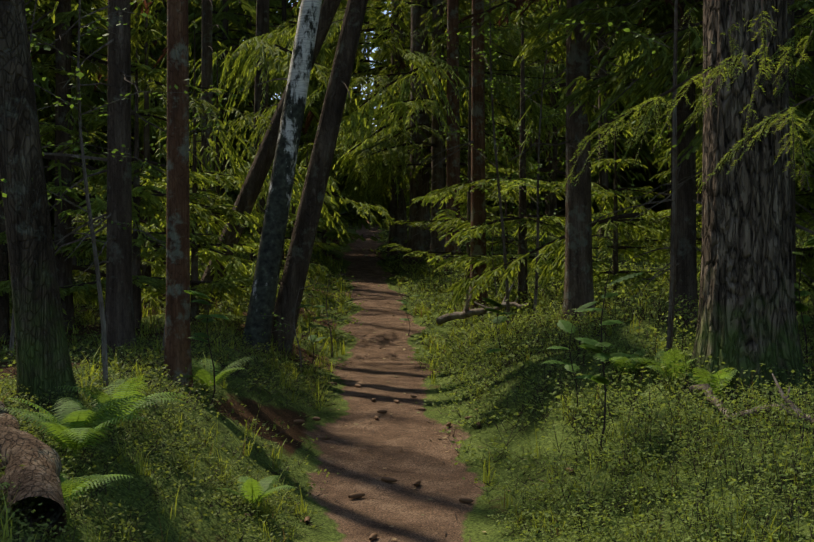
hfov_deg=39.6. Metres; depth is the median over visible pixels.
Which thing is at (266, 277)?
leaning birch
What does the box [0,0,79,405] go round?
mossy tree
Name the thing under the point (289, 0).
sky
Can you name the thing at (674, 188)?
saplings
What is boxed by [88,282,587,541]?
path leaf litter
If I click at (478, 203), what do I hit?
spruce tree
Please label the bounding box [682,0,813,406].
old tree
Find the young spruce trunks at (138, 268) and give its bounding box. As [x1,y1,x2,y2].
[0,0,804,340]
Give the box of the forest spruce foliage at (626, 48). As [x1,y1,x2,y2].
[0,0,813,321]
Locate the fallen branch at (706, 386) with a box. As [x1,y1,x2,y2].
[688,373,813,422]
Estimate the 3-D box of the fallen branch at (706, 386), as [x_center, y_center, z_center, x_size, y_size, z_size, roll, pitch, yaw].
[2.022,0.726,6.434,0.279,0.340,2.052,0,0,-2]
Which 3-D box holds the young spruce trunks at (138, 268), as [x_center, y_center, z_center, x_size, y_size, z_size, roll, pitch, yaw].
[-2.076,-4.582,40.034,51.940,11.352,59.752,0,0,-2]
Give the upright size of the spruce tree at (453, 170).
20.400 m
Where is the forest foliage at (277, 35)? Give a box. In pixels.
[139,11,591,218]
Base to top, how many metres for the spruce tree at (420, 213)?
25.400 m
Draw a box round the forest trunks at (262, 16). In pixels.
[46,0,701,269]
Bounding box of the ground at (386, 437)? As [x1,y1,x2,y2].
[0,219,813,541]
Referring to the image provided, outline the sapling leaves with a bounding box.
[0,0,698,337]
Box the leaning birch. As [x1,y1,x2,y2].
[242,0,321,354]
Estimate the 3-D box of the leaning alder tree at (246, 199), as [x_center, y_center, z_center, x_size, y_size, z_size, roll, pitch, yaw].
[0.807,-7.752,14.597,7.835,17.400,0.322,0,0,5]
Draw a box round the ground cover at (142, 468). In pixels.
[0,210,813,541]
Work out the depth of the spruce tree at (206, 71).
21.88 m
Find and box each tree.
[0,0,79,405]
[54,0,75,329]
[100,0,136,358]
[163,0,192,386]
[190,0,340,312]
[201,0,213,265]
[270,0,367,356]
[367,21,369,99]
[385,0,407,255]
[402,0,430,265]
[426,0,445,269]
[443,0,460,270]
[468,0,488,318]
[561,0,596,327]
[668,0,697,327]
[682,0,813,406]
[787,0,798,334]
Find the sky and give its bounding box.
[243,0,390,132]
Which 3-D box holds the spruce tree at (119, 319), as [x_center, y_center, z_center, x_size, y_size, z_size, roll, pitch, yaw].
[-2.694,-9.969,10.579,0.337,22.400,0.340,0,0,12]
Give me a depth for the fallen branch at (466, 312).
15.78 m
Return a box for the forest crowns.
[34,0,813,225]
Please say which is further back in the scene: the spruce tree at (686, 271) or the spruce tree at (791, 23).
the spruce tree at (686, 271)
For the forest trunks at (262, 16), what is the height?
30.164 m
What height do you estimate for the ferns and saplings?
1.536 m
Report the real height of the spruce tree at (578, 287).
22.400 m
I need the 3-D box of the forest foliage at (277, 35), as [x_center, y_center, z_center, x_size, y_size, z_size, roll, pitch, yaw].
[-1.836,-3.896,39.552,12.802,6.232,35.543,0,0,-2]
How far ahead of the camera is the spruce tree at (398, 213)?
32.14 m
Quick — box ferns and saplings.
[0,238,813,506]
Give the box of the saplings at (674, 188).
[0,0,813,389]
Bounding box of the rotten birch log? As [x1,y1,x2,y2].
[0,401,66,537]
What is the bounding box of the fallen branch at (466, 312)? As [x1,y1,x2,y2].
[436,281,530,324]
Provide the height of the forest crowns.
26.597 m
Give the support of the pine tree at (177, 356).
on the ground at (386, 437)
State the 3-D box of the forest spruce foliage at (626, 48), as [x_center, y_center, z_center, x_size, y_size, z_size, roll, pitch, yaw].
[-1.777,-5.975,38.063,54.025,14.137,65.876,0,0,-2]
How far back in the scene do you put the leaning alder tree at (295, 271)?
12.81 m
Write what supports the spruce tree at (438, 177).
on the ground at (386, 437)
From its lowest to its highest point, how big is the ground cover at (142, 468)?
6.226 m
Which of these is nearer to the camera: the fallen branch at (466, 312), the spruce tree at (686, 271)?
the spruce tree at (686, 271)
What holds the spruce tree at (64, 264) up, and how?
on the ground at (386, 437)

